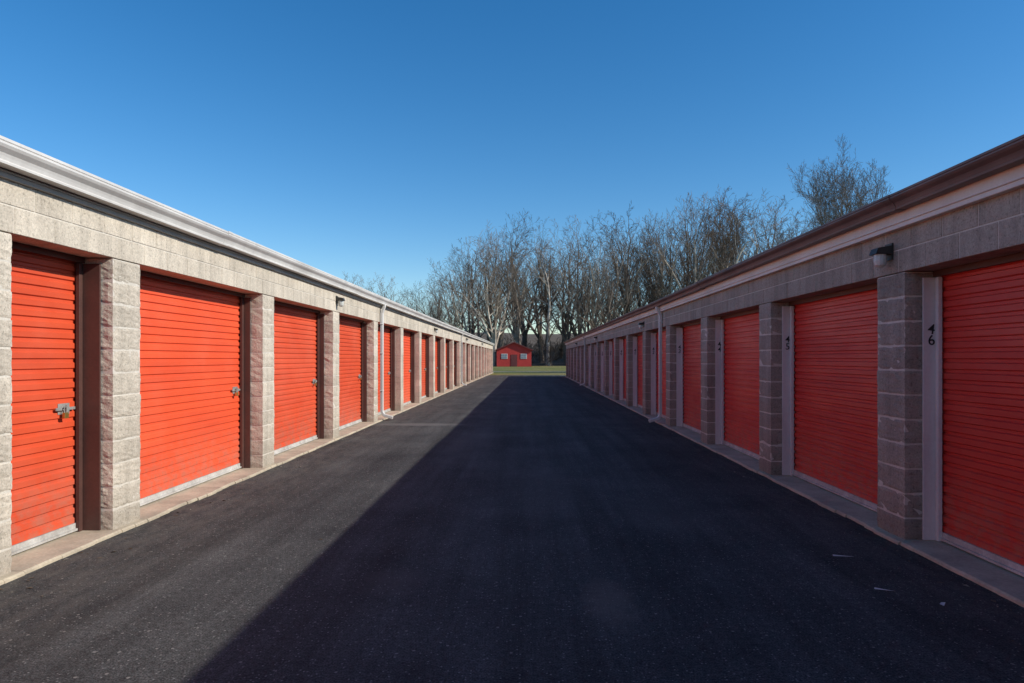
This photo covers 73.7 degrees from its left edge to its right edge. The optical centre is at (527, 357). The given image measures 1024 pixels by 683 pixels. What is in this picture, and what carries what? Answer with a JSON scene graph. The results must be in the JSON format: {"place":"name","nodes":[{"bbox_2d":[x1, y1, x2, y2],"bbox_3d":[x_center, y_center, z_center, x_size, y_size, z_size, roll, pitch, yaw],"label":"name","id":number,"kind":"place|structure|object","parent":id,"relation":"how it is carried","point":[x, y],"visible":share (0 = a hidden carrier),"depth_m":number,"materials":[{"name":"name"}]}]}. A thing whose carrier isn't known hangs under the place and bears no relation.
{"place":"outdoors","nodes":[
{"label":"outdoors","id":0,"kind":"place"},
{"bbox_2d":[0,373,491,584],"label":"concrete apron","id":1,"kind":"object","parent":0,"point":[23,563],"visible":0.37,"depth_m":6.76,"materials":[{"name":"beige concrete"}]},
{"bbox_2d":[0,202,490,552],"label":"mortar","id":2,"kind":"object","parent":1,"relation":"on","point":[111,370],"visible":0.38,"depth_m":6.11,"materials":[{"name":"grey concrete"}]},
{"bbox_2d":[0,177,492,348],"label":"lintel blocks","id":3,"kind":"structure","parent":2,"relation":"on","point":[31,229],"depth_m":6.49,"materials":[{"name":"beige concrete"}]},
{"bbox_2d":[12,241,466,344],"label":"door headers","id":4,"kind":"object","parent":3,"relation":"attached to","point":[40,251],"depth_m":7.14,"materials":[{"name":"red metal"}]},
{"bbox_2d":[336,296,344,306],"bbox_3d":[-3.474,-1.050,12.650,0.149,0.200,0.120,0,0,0],"label":"wall lamp","id":5,"kind":"object","parent":3,"relation":"attached to","point":[340,301],"visible":1,"depth_m":12.60,"materials":[{"name":"white metal"}]},
{"bbox_2d":[0,232,492,576],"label":"pillar blocks","id":6,"kind":"structure","parent":1,"relation":"on","point":[120,406],"depth_m":6.12,"materials":[{"name":"beige concrete"}]},
{"bbox_2d":[76,263,484,531],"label":"door jambs","id":7,"kind":"structure","parent":1,"relation":"on","point":[88,396],"depth_m":5.82,"materials":[{"name":"grey metal"}]},
{"bbox_2d":[11,249,77,555],"bbox_3d":[-3.840,0.297,5.270,0.060,2.345,1.100,0,0,0],"label":"roll up door","id":8,"kind":"structure","parent":7,"relation":"attached to","point":[43,375],"depth_m":5.41,"materials":[{"name":"orange paint"}]},
{"bbox_2d":[55,403,74,417],"bbox_3d":[-3.813,0.435,5.645,0.051,0.120,0.230,0,0,0],"label":"door latch","id":9,"kind":"object","parent":8,"relation":"attached to","point":[62,409],"depth_m":5.61,"materials":[{"name":"silver metal"}]},
{"bbox_2d":[140,276,240,505],"bbox_3d":[-3.840,0.297,7.700,0.060,2.345,2.840,0,0,0],"label":"roll up door","id":10,"kind":"structure","parent":7,"relation":"attached to","point":[189,381],"depth_m":7.68,"materials":[{"name":"orange paint"}]},
{"bbox_2d":[232,386,239,395],"bbox_3d":[-3.813,0.435,8.945,0.051,0.120,0.230,0,0,0],"label":"door latch","id":11,"kind":"object","parent":10,"relation":"attached to","point":[235,390],"depth_m":8.90,"materials":[{"name":"silver metal"}]},
{"bbox_2d":[274,304,317,454],"bbox_3d":[-3.840,0.297,11.000,0.060,2.345,2.840,0,0,0],"label":"roll up door","id":12,"kind":"structure","parent":7,"relation":"attached to","point":[295,375],"depth_m":11.23,"materials":[{"name":"orange paint"}]},
{"bbox_2d":[339,318,361,429],"bbox_3d":[-3.840,0.297,14.300,0.060,2.345,2.840,0,0,0],"label":"roll up door","id":13,"kind":"structure","parent":7,"relation":"attached to","point":[349,372],"depth_m":14.72,"materials":[{"name":"orange paint"}]},
{"bbox_2d":[378,326,390,414],"bbox_3d":[-3.840,0.297,17.600,0.060,2.345,2.840,0,0,0],"label":"roll up door","id":14,"kind":"structure","parent":7,"relation":"attached to","point":[386,369],"depth_m":18.47,"materials":[{"name":"orange paint"}]},
{"bbox_2d":[403,332,410,404],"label":"roll up door","id":15,"kind":"structure","parent":7,"relation":"attached to","point":[406,368],"depth_m":21.66,"materials":[{"name":"orange paint"}]},
{"bbox_2d":[421,336,425,398],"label":"roll up door","id":16,"kind":"structure","parent":7,"relation":"attached to","point":[423,362],"depth_m":25.09,"materials":[{"name":"orange paint"}]},
{"bbox_2d":[435,338,437,392],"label":"roll up door","id":17,"kind":"structure","parent":7,"relation":"attached to","point":[436,391],"depth_m":28.49,"materials":[{"name":"orange paint"}]},
{"bbox_2d":[445,341,446,389],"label":"roll up door","id":18,"kind":"structure","parent":7,"relation":"attached to","point":[445,365],"depth_m":31.90,"materials":[{"name":"orange paint"}]},
{"bbox_2d":[0,375,1023,682],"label":"asphalt driveway","id":19,"kind":"structure","parent":0,"point":[608,541],"depth_m":4.62,"materials":[{"name":"grey asphalt"}]},
{"bbox_2d":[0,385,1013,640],"bbox_3d":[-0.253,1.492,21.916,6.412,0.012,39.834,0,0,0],"label":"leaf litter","id":20,"kind":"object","parent":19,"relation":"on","point":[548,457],"visible":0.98,"depth_m":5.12,"materials":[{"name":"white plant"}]},
{"bbox_2d":[0,0,1023,333],"label":"sky","id":21,"kind":"structure","parent":0,"point":[366,138],"materials":[{"name":"blue"}]},
{"bbox_2d":[474,332,573,365],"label":"hill","id":22,"kind":"structure","parent":0,"point":[553,337],"depth_m":223.75,"materials":[{"name":"brown plant"}]},
{"bbox_2d":[490,366,565,374],"bbox_3d":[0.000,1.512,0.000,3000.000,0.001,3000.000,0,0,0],"label":"ground","id":23,"kind":"structure","parent":0,"point":[546,370],"depth_m":82.58,"materials":[{"name":"green plant"}]},
{"bbox_2d":[495,342,532,366],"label":"red shed","id":24,"kind":"structure","parent":23,"relation":"on","point":[513,354],"depth_m":120.00,"materials":[{"name":"paint"}]},
{"bbox_2d":[501,354,526,366],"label":"windows and door","id":25,"kind":"structure","parent":24,"relation":"in","point":[503,356],"depth_m":119.95,"materials":[{"name":"white paint"}]},
{"bbox_2d":[342,186,818,365],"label":"distant bare trees","id":26,"kind":"object","parent":23,"relation":"on","point":[720,257],"visible":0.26,"depth_m":139.85,"materials":[{"name":"grey plant"}]},
{"bbox_2d":[787,136,892,231],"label":"bare tree","id":27,"kind":"object","parent":23,"relation":"on","point":[832,200],"visible":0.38,"depth_m":65.16,"materials":[{"name":"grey plant"}]},
{"bbox_2d":[565,376,1023,607],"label":"concrete apron","id":28,"kind":"object","parent":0,"point":[1002,582],"visible":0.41,"depth_m":5.89,"materials":[{"name":"grey concrete"}]},
{"bbox_2d":[566,273,940,539],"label":"pillar blocks","id":29,"kind":"structure","parent":28,"relation":"on","point":[905,407],"depth_m":5.88,"materials":[{"name":"grey concrete"}]},
{"bbox_2d":[656,331,665,418],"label":"roll up door","id":30,"kind":"structure","parent":29,"relation":"attached to","point":[663,374],"depth_m":16.90,"materials":[{"name":"red paint"}]},
{"bbox_2d":[570,277,941,541],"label":"door jambs","id":31,"kind":"structure","parent":28,"relation":"on","point":[931,421],"depth_m":8.52,"materials":[{"name":"grey metal"}]},
{"bbox_2d":[612,341,613,395],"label":"roll up door","id":32,"kind":"structure","parent":31,"relation":"attached to","point":[613,368],"depth_m":26.59,"materials":[{"name":"red paint"}]},
{"bbox_2d":[623,339,625,400],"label":"roll up door","id":33,"kind":"structure","parent":31,"relation":"attached to","point":[624,371],"depth_m":23.56,"materials":[{"name":"red paint"}]},
{"bbox_2d":[637,335,642,408],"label":"roll up door","id":34,"kind":"structure","parent":31,"relation":"attached to","point":[640,372],"depth_m":20.21,"materials":[{"name":"red paint"}]},
{"bbox_2d":[682,324,700,433],"bbox_3d":[3.330,0.375,13.375,0.060,2.190,2.570,0,0,0],"label":"roll up door","id":35,"kind":"structure","parent":31,"relation":"attached to","point":[692,378],"depth_m":13.84,"materials":[{"name":"red paint"}]},
{"bbox_2d":[723,312,758,459],"bbox_3d":[3.330,0.375,10.325,0.060,2.190,2.570,0,0,0],"label":"roll up door","id":36,"kind":"structure","parent":31,"relation":"attached to","point":[741,384],"depth_m":10.62,"materials":[{"name":"red paint"}]},
{"bbox_2d":[793,289,877,511],"bbox_3d":[3.330,0.375,7.275,0.060,2.190,2.570,0,0,0],"label":"roll up door","id":37,"kind":"structure","parent":31,"relation":"attached to","point":[835,393],"depth_m":7.32,"materials":[{"name":"red paint"}]},
{"bbox_2d":[928,335,934,344],"bbox_3d":[3.255,-0.145,5.508,0.050,0.083,0.002,-7,0,0],"label":"unit number","id":38,"kind":"object","parent":31,"relation":"attached to","point":[929,340],"visible":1,"depth_m":5.51,"materials":[{"name":"black paint"}]},
{"bbox_2d":[928,324,934,333],"bbox_3d":[3.255,-0.235,5.508,0.055,0.082,0.002,7,0,0],"label":"unit number","id":39,"kind":"object","parent":31,"relation":"attached to","point":[931,328],"visible":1,"depth_m":5.51,"materials":[{"name":"black paint"}]},
{"bbox_2d":[940,260,1023,576],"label":"roll up door","id":40,"kind":"structure","parent":31,"relation":"attached to","point":[982,413],"depth_m":4.98,"materials":[{"name":"red paint"}]},
{"bbox_2d":[567,188,1023,518],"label":"mortar","id":41,"kind":"object","parent":28,"relation":"on","point":[906,499],"visible":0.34,"depth_m":5.84,"materials":[{"name":"grey concrete"}]},
{"bbox_2d":[580,336,585,385],"bbox_3d":[2.894,0.142,36.200,0.313,2.644,0.124,0,0,0],"label":"downspout","id":42,"kind":"object","parent":41,"relation":"attached to","point":[584,361],"visible":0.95,"depth_m":36.15,"materials":[{"name":"white paint"}]},
{"bbox_2d":[648,307,662,421],"bbox_3d":[2.894,0.142,15.500,0.313,2.644,0.124,0,0,0],"label":"downspout","id":43,"kind":"object","parent":41,"relation":"attached to","point":[660,353],"visible":1,"depth_m":15.45,"materials":[{"name":"white paint"}]},
{"bbox_2d":[566,187,1023,348],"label":"lintel blocks","id":44,"kind":"structure","parent":41,"relation":"on","point":[978,244],"depth_m":5.97,"materials":[{"name":"grey concrete"}]},
{"bbox_2d":[638,321,643,328],"bbox_3d":[2.974,-0.860,17.950,0.149,0.200,0.120,0,0,0],"label":"wall lamp","id":45,"kind":"object","parent":44,"relation":"attached to","point":[641,325],"visible":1,"depth_m":17.90,"materials":[{"name":"grey metal"}]},
{"bbox_2d":[596,252,1023,343],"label":"door headers","id":46,"kind":"object","parent":44,"relation":"attached to","point":[986,263],"depth_m":6.42,"materials":[{"name":"red metal"}]},
{"bbox_2d":[869,243,892,267],"bbox_3d":[2.974,-0.860,5.750,0.149,0.200,0.120,0,0,0],"label":"wall lamp","id":47,"kind":"object","parent":44,"relation":"attached to","point":[882,256],"visible":1,"depth_m":5.71,"materials":[{"name":"white metal"}]},
{"bbox_3d":[-8.095,-1.660,29.240,9.210,0.530,79.680,0,0,0],"label":"roof","id":48,"kind":"object","parent":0,"visible":0},
{"bbox_2d":[0,167,492,345],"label":"fascia board","id":49,"kind":"object","parent":48,"relation":"attached to","point":[10,175],"visible":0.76,"depth_m":6.47,"materials":[{"name":"paint"}]},
{"bbox_2d":[0,135,494,344],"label":"gutter","id":50,"kind":"object","parent":48,"relation":"attached to","point":[17,157],"visible":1,"depth_m":6.21,"materials":[{"name":"white paint"}]},
{"bbox_2d":[380,304,392,418],"bbox_3d":[-3.394,0.087,16.380,0.313,2.754,0.124,0,0,0],"label":"downspout","id":51,"kind":"object","parent":50,"relation":"attached to","point":[382,363],"visible":0.99,"depth_m":16.33,"materials":[{"name":"white paint"}]},
{"bbox_2d":[461,334,466,385],"bbox_3d":[-3.394,0.087,36.100,0.313,2.754,0.124,0,0,0],"label":"downspout","id":52,"kind":"object","parent":50,"relation":"attached to","point":[461,361],"visible":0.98,"depth_m":36.05,"materials":[{"name":"white paint"}]},
{"bbox_3d":[7.580,-1.520,21.000,9.240,0.530,67.780,0,0,0],"label":"roof","id":53,"kind":"object","parent":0,"visible":0},
{"bbox_2d":[563,134,1023,342],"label":"gutter","id":54,"kind":"object","parent":53,"relation":"attached to","point":[998,159],"visible":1,"depth_m":5.60,"materials":[{"name":"brown paint"}]},
{"bbox_2d":[565,163,1023,344],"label":"fascia board","id":55,"kind":"object","parent":53,"relation":"attached to","point":[1003,182],"visible":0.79,"depth_m":5.81,"materials":[{"name":"beige paint"}]}
]}

